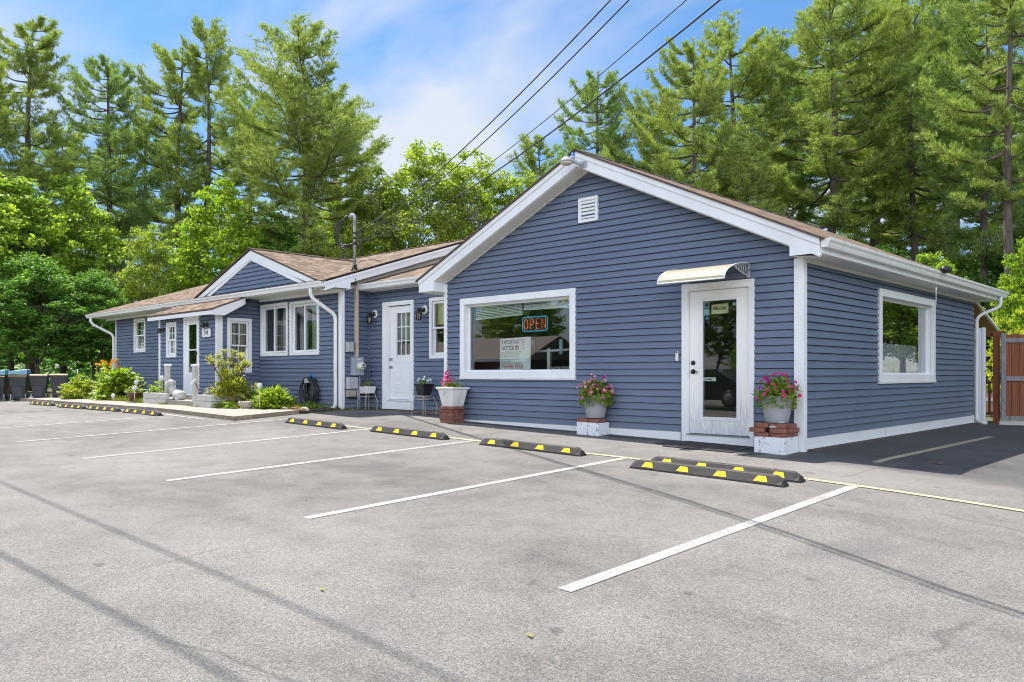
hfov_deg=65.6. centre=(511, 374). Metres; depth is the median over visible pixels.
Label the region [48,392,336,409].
grass
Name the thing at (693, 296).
door
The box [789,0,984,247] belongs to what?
pine tree
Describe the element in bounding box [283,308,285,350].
curtain
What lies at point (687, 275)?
door awning
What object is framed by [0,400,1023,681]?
parking lot
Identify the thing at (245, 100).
pine tree
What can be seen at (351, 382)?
network box
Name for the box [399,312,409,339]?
curtain
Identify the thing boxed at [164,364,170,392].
post
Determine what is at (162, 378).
garden lamp
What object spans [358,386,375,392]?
box planter
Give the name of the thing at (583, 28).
power cable
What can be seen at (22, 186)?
maple tree
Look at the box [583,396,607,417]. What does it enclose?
flower pot
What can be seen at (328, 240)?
maple tree
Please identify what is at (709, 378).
no smoking sticker
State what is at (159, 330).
porch light
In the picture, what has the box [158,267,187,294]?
ash tree
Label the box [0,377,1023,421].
ground
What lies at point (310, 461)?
stall line
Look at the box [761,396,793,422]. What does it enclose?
flower pot
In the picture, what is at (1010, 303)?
lime tree
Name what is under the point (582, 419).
paver brick
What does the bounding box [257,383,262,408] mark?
globe light
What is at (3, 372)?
blue cover
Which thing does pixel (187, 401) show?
entry steps
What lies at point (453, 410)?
paver brick
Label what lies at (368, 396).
plant stand
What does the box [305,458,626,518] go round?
stall line
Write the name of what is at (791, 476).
wheel stop
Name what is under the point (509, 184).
ash tree
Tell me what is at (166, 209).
pine tree
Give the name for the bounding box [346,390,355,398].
terminal box
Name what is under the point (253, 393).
dusty plant
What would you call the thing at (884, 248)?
maple tree
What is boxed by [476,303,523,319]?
window blind
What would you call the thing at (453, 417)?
paver brick
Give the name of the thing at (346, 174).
pine tree
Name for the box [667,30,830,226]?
pine tree
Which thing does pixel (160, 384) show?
bedding plant
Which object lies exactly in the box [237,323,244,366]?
curtain
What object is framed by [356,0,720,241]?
phone cable
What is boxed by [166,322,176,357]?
window
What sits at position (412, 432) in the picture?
wheel stop
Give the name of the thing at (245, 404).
stone pot
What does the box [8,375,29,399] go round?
wheelie bin
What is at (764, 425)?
paver brick
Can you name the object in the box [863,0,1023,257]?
pine tree
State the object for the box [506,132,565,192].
pine tree
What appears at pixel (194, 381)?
flower lamp
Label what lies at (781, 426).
paver brick
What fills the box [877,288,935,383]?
window
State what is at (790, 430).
paver brick
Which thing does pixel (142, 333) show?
curtain
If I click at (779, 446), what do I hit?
concrete block
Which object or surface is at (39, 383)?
wheelie bin
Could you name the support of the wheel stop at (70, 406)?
on the parking lot
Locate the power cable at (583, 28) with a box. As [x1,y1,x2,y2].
[354,0,610,232]
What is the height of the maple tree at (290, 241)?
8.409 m
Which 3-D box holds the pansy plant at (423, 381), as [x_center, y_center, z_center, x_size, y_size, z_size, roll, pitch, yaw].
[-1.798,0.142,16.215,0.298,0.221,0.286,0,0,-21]
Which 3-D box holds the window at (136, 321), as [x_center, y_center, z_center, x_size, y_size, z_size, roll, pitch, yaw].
[-11.717,-1.220,25.138,0.900,1.070,0.135,0,0,44]
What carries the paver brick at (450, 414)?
on the paver brick
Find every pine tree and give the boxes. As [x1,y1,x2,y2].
[0,13,90,390]
[0,59,74,213]
[14,52,172,373]
[35,121,106,383]
[62,112,189,299]
[113,42,219,268]
[156,14,270,254]
[194,90,319,275]
[203,12,393,256]
[298,90,381,248]
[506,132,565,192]
[515,68,634,191]
[584,36,772,208]
[627,84,727,184]
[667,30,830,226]
[675,8,814,211]
[684,134,787,214]
[715,0,952,244]
[733,48,928,248]
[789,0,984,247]
[803,51,941,262]
[837,0,1023,269]
[844,32,1018,271]
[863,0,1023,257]
[895,0,1023,380]
[911,0,1023,327]
[928,3,1023,234]
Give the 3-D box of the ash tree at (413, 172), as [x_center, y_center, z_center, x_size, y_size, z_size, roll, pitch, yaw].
[-3.605,-4.916,37.665,7.217,12.117,8.450,0,0,13]
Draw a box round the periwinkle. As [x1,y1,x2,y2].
[294,401,322,408]
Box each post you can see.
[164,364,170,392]
[191,364,198,400]
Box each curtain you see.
[141,322,143,348]
[231,323,235,367]
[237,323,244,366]
[268,308,280,350]
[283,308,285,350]
[298,306,310,349]
[312,305,316,349]
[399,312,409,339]
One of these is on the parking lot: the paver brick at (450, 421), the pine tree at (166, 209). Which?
the paver brick at (450, 421)
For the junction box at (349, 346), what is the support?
attached to the roadside building
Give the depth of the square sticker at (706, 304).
11.29 m
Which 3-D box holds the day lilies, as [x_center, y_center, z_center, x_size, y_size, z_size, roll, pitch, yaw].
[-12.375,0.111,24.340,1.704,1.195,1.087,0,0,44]
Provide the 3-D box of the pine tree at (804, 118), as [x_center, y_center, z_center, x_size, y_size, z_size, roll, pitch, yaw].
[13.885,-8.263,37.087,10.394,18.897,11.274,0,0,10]
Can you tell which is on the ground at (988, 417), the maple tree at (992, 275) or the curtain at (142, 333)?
the maple tree at (992, 275)
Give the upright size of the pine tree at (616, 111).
14.646 m
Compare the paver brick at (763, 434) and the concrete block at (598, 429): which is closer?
the paver brick at (763, 434)
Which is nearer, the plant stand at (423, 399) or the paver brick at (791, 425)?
the paver brick at (791, 425)
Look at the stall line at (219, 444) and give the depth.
11.56 m
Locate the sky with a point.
(441, 71)
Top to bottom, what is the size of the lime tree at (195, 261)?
9.662 m
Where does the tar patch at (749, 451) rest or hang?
on the parking lot
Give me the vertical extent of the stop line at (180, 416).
0.052 m
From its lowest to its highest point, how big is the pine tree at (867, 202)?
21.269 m
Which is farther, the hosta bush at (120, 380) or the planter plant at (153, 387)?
the hosta bush at (120, 380)
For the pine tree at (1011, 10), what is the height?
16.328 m
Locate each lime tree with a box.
[162,174,263,291]
[986,235,1023,348]
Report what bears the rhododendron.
on the planting bed
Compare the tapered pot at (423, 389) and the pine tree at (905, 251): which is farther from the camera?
the pine tree at (905, 251)
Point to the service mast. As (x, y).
(356, 315)
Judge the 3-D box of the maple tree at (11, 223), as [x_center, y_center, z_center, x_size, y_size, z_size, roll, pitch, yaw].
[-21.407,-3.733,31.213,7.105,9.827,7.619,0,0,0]
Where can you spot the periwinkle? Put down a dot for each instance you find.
(309, 403)
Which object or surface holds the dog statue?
on the entry steps
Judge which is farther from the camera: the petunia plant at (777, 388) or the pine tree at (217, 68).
the pine tree at (217, 68)
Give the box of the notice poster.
[500,336,530,369]
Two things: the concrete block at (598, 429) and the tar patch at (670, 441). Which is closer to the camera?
the tar patch at (670, 441)
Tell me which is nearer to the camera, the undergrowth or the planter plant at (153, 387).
the planter plant at (153, 387)
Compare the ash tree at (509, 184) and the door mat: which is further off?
the ash tree at (509, 184)
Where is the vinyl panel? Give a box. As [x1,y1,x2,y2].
[973,327,985,422]
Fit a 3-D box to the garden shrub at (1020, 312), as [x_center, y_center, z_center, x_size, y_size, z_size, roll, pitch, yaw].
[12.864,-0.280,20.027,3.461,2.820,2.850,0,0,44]
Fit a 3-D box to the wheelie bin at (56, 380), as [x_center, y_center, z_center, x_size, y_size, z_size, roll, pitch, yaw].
[-14.185,0.394,24.919,0.507,0.812,0.625,0,0,-25]
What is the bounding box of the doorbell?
[675,351,678,360]
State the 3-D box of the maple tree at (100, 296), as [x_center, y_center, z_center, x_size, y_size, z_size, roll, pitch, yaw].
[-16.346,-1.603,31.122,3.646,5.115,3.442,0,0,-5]
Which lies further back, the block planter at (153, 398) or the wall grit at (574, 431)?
the block planter at (153, 398)
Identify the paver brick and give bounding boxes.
[446,413,455,415]
[446,420,455,422]
[449,409,458,412]
[449,416,458,419]
[577,418,590,421]
[588,418,601,422]
[749,427,766,431]
[754,423,770,427]
[754,432,769,436]
[770,423,786,428]
[770,428,787,432]
[770,433,787,437]
[785,428,793,432]
[786,423,796,427]
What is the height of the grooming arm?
1.430 m
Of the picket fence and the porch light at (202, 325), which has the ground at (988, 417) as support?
the picket fence
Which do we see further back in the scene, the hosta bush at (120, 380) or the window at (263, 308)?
the hosta bush at (120, 380)
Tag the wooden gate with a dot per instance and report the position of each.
(1012, 379)
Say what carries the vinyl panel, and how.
on the parking lot
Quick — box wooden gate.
[998,333,1023,424]
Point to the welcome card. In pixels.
(718, 308)
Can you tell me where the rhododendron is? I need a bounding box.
[204,349,256,407]
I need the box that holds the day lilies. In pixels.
[92,358,119,392]
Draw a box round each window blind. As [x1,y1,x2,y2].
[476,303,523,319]
[524,300,568,309]
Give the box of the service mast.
[334,213,380,356]
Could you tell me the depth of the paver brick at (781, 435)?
10.05 m
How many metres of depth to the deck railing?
17.27 m
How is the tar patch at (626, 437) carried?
on the parking lot
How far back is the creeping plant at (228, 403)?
17.18 m
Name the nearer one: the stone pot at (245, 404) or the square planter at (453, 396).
the square planter at (453, 396)
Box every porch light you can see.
[157,328,164,334]
[200,322,207,328]
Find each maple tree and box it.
[0,172,97,393]
[0,177,59,341]
[0,251,104,373]
[17,172,139,373]
[33,268,128,391]
[214,211,317,277]
[289,226,341,258]
[874,244,918,262]
[915,251,989,341]
[934,222,1023,358]
[962,221,1023,347]
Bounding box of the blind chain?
[474,307,474,369]
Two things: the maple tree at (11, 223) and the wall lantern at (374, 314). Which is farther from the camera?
the maple tree at (11, 223)
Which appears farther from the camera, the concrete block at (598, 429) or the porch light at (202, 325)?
the porch light at (202, 325)
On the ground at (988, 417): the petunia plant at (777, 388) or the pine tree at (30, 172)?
the pine tree at (30, 172)
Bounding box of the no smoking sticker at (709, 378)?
[703,377,715,380]
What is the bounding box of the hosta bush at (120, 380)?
[89,361,146,400]
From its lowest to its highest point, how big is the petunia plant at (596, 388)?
0.531 m
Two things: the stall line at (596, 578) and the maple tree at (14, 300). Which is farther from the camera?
the maple tree at (14, 300)
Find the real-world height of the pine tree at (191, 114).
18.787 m
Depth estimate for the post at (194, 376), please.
18.16 m
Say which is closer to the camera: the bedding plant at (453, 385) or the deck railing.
the bedding plant at (453, 385)
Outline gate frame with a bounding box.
[986,331,1005,423]
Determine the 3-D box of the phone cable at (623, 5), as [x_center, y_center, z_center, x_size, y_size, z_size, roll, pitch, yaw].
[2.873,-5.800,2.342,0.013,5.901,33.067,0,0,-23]
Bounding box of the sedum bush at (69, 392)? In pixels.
[56,374,96,398]
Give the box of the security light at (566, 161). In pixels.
[560,153,585,167]
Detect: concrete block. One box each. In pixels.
[577,422,587,434]
[588,422,608,435]
[754,436,797,454]
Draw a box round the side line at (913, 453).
[873,436,991,462]
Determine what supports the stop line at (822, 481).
on the parking lot
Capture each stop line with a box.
[55,404,204,419]
[345,425,1023,511]
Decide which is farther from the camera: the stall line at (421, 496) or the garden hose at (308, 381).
the garden hose at (308, 381)
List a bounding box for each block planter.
[143,392,173,403]
[193,394,240,407]
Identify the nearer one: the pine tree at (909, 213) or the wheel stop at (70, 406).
the wheel stop at (70, 406)
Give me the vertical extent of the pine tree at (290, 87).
16.684 m
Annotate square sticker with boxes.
[704,302,708,307]
[704,309,708,315]
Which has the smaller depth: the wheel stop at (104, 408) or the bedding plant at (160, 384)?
the wheel stop at (104, 408)
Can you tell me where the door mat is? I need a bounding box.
[662,441,752,452]
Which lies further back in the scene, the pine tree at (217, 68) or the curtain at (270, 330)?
the pine tree at (217, 68)
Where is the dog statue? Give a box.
[164,380,185,399]
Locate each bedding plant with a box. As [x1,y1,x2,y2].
[149,381,164,392]
[440,378,462,394]
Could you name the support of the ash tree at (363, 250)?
on the ground at (988, 417)
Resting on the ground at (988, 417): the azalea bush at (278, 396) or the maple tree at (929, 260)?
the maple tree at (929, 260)
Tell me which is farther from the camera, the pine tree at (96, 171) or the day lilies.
the pine tree at (96, 171)
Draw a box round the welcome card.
[711,303,727,313]
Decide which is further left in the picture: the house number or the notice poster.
the house number
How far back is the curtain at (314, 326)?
18.58 m
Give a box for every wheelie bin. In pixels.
[0,375,8,400]
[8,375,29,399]
[29,374,49,397]
[49,374,68,396]
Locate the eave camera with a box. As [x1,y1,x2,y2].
[940,266,951,272]
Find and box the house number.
[202,328,210,336]
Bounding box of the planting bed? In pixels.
[125,395,340,413]
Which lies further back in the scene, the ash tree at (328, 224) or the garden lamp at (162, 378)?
the ash tree at (328, 224)
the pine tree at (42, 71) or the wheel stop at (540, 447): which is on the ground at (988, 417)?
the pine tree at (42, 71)
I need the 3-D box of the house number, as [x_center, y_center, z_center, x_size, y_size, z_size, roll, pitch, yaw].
[-7.449,-1.005,19.386,0.430,0.200,0.033,0,0,44]
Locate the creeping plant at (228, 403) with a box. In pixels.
[214,400,241,408]
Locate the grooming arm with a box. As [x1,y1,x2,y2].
[531,339,568,369]
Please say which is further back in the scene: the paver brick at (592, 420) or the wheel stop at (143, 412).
the wheel stop at (143, 412)
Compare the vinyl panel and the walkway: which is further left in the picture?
the walkway
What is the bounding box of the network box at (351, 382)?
[346,377,358,399]
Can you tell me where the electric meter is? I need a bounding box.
[350,357,365,407]
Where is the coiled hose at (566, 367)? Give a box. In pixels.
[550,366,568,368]
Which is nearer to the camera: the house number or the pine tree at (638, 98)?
the house number
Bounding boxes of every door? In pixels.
[183,316,199,393]
[382,299,414,409]
[681,278,754,446]
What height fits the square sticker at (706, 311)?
0.090 m
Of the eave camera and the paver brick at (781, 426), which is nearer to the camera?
the paver brick at (781, 426)
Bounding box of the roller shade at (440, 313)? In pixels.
[437,303,443,324]
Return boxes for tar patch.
[469,422,572,431]
[603,435,655,439]
[655,442,670,444]
[659,440,680,442]
[733,447,768,454]
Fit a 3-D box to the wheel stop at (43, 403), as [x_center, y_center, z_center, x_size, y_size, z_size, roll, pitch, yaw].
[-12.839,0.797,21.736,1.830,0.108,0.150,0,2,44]
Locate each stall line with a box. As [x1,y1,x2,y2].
[3,415,171,427]
[17,419,282,441]
[84,429,367,458]
[166,440,470,480]
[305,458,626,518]
[558,485,856,591]
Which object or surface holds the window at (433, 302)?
in the roadside building
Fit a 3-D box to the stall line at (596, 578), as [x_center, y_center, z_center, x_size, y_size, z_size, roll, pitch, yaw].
[1.855,1.192,6.296,0.105,0.159,4.480,0,0,44]
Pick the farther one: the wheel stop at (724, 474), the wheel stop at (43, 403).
the wheel stop at (43, 403)
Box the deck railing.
[986,381,1000,414]
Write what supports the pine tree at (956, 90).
on the ground at (988, 417)
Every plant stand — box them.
[357,393,377,409]
[411,395,436,414]
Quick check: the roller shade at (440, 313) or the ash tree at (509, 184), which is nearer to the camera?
the roller shade at (440, 313)
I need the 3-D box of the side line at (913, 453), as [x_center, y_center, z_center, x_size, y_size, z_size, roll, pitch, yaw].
[6.094,1.036,11.249,0.100,0.014,5.200,0,0,44]
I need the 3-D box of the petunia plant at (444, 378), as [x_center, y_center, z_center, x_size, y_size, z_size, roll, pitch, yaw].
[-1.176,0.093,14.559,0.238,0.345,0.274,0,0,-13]
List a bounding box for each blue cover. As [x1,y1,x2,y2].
[0,370,10,374]
[8,369,30,373]
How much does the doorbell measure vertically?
0.152 m
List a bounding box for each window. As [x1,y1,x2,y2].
[134,318,145,352]
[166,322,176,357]
[227,318,251,372]
[260,302,288,355]
[289,299,319,355]
[429,296,443,358]
[459,288,576,379]
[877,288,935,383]
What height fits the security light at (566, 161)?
0.213 m
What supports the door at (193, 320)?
in the roadside building
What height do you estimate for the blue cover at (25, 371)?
0.165 m
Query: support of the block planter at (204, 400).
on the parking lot
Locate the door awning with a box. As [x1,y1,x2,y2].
[657,262,750,284]
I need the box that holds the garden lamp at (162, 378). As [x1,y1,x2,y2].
[160,376,164,388]
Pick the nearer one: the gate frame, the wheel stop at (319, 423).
the wheel stop at (319, 423)
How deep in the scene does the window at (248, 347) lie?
19.60 m
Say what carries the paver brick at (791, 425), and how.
on the paver brick
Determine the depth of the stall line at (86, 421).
15.21 m
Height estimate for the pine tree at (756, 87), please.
18.210 m
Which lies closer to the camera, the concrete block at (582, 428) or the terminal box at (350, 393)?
the concrete block at (582, 428)
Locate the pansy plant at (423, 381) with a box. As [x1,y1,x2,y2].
[417,376,431,383]
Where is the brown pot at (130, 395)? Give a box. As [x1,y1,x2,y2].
[126,392,142,400]
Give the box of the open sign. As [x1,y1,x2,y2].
[522,306,547,331]
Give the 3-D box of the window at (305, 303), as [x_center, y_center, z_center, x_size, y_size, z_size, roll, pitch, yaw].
[-4.796,-1.075,18.522,1.250,1.270,0.135,0,0,44]
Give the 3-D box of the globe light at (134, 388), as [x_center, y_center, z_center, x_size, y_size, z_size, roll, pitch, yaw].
[-9.525,0.490,20.065,0.116,0.370,0.114,0,0,44]
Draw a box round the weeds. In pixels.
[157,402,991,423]
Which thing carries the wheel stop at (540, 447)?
on the parking lot
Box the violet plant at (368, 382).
[361,377,373,392]
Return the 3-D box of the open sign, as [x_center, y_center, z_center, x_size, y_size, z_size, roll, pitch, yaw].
[0.400,-0.964,13.696,0.589,0.464,0.037,0,0,44]
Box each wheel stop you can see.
[30,401,55,405]
[57,403,86,408]
[86,405,121,411]
[122,408,162,415]
[285,417,347,429]
[370,425,449,439]
[479,437,586,456]
[629,459,788,487]
[651,456,805,482]
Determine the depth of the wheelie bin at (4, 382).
24.92 m
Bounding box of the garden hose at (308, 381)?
[299,374,318,403]
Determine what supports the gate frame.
on the parking lot
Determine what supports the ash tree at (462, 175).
on the ground at (988, 417)
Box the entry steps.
[167,393,192,406]
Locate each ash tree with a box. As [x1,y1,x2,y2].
[106,223,188,306]
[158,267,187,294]
[308,200,383,257]
[322,165,423,258]
[358,138,505,255]
[413,147,508,245]
[463,169,536,234]
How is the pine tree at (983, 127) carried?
on the ground at (988, 417)
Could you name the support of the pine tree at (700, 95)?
on the ground at (988, 417)
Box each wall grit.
[464,421,680,440]
[808,423,976,451]
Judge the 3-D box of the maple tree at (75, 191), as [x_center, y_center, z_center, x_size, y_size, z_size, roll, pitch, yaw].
[-19.689,-3.904,34.821,6.580,10.011,7.056,0,0,-26]
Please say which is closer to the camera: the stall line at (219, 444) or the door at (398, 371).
the stall line at (219, 444)
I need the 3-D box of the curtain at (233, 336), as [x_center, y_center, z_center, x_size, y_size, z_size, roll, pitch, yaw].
[-6.890,-0.690,19.532,0.051,1.290,0.230,0,0,44]
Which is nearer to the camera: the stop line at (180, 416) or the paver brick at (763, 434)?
the paver brick at (763, 434)
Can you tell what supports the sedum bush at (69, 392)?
on the planting bed
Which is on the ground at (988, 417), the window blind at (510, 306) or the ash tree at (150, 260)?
the ash tree at (150, 260)
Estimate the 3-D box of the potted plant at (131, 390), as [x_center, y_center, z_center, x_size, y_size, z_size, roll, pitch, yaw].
[-9.719,0.452,20.446,0.511,0.376,0.434,0,0,-7]
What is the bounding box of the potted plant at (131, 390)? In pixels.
[124,385,142,398]
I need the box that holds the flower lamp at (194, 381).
[191,379,201,394]
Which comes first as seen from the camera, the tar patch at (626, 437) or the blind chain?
the tar patch at (626, 437)
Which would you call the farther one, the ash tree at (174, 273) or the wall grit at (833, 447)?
the ash tree at (174, 273)
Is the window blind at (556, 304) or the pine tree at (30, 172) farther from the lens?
the pine tree at (30, 172)
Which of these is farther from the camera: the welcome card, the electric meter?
the electric meter
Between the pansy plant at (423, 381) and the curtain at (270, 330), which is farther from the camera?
the curtain at (270, 330)
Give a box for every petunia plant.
[441,370,453,386]
[576,373,615,406]
[750,372,801,410]
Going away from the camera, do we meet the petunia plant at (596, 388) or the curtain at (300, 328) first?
the petunia plant at (596, 388)
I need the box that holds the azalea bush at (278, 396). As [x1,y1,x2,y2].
[245,383,297,408]
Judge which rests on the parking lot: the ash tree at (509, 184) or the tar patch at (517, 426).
the tar patch at (517, 426)
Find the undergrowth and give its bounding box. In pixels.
[0,332,1000,386]
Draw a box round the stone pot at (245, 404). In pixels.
[237,401,253,408]
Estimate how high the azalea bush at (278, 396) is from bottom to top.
0.700 m
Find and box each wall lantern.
[366,310,377,323]
[415,305,427,319]
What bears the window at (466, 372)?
in the roadside building
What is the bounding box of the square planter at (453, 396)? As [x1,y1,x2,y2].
[436,387,469,406]
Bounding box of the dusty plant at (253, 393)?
[248,387,264,401]
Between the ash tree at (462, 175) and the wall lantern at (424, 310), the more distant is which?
the ash tree at (462, 175)
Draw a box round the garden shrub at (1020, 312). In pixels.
[986,308,1023,393]
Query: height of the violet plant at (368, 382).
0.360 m
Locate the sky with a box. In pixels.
[0,0,1023,374]
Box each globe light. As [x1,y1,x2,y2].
[132,386,136,400]
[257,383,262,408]
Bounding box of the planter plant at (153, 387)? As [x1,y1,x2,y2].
[146,384,162,392]
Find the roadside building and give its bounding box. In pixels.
[85,148,1008,451]
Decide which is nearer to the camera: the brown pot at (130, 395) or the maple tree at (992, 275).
the brown pot at (130, 395)
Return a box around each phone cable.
[354,0,628,237]
[355,0,686,240]
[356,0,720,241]
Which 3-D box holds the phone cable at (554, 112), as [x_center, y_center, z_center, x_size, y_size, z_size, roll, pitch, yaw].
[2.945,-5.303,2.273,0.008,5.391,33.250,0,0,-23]
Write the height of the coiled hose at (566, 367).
0.103 m
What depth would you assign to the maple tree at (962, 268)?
32.53 m
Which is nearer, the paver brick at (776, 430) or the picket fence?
the paver brick at (776, 430)
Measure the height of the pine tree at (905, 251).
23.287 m
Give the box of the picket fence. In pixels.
[986,390,1000,415]
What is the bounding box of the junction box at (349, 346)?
[345,342,353,351]
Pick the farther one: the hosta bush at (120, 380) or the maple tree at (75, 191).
the maple tree at (75, 191)
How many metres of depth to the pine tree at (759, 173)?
32.54 m
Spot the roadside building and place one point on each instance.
(815, 312)
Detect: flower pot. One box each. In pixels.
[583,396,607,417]
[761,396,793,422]
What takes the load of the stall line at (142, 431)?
on the parking lot
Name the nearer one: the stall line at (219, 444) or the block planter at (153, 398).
the stall line at (219, 444)
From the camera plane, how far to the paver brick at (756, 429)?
10.23 m
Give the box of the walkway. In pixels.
[15,397,298,420]
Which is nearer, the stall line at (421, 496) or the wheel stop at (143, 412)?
the stall line at (421, 496)
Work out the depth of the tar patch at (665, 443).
11.23 m
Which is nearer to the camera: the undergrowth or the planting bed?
the planting bed
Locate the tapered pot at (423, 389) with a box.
[414,384,433,395]
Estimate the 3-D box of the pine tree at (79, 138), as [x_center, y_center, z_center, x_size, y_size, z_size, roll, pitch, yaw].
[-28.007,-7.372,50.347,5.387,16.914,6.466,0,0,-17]

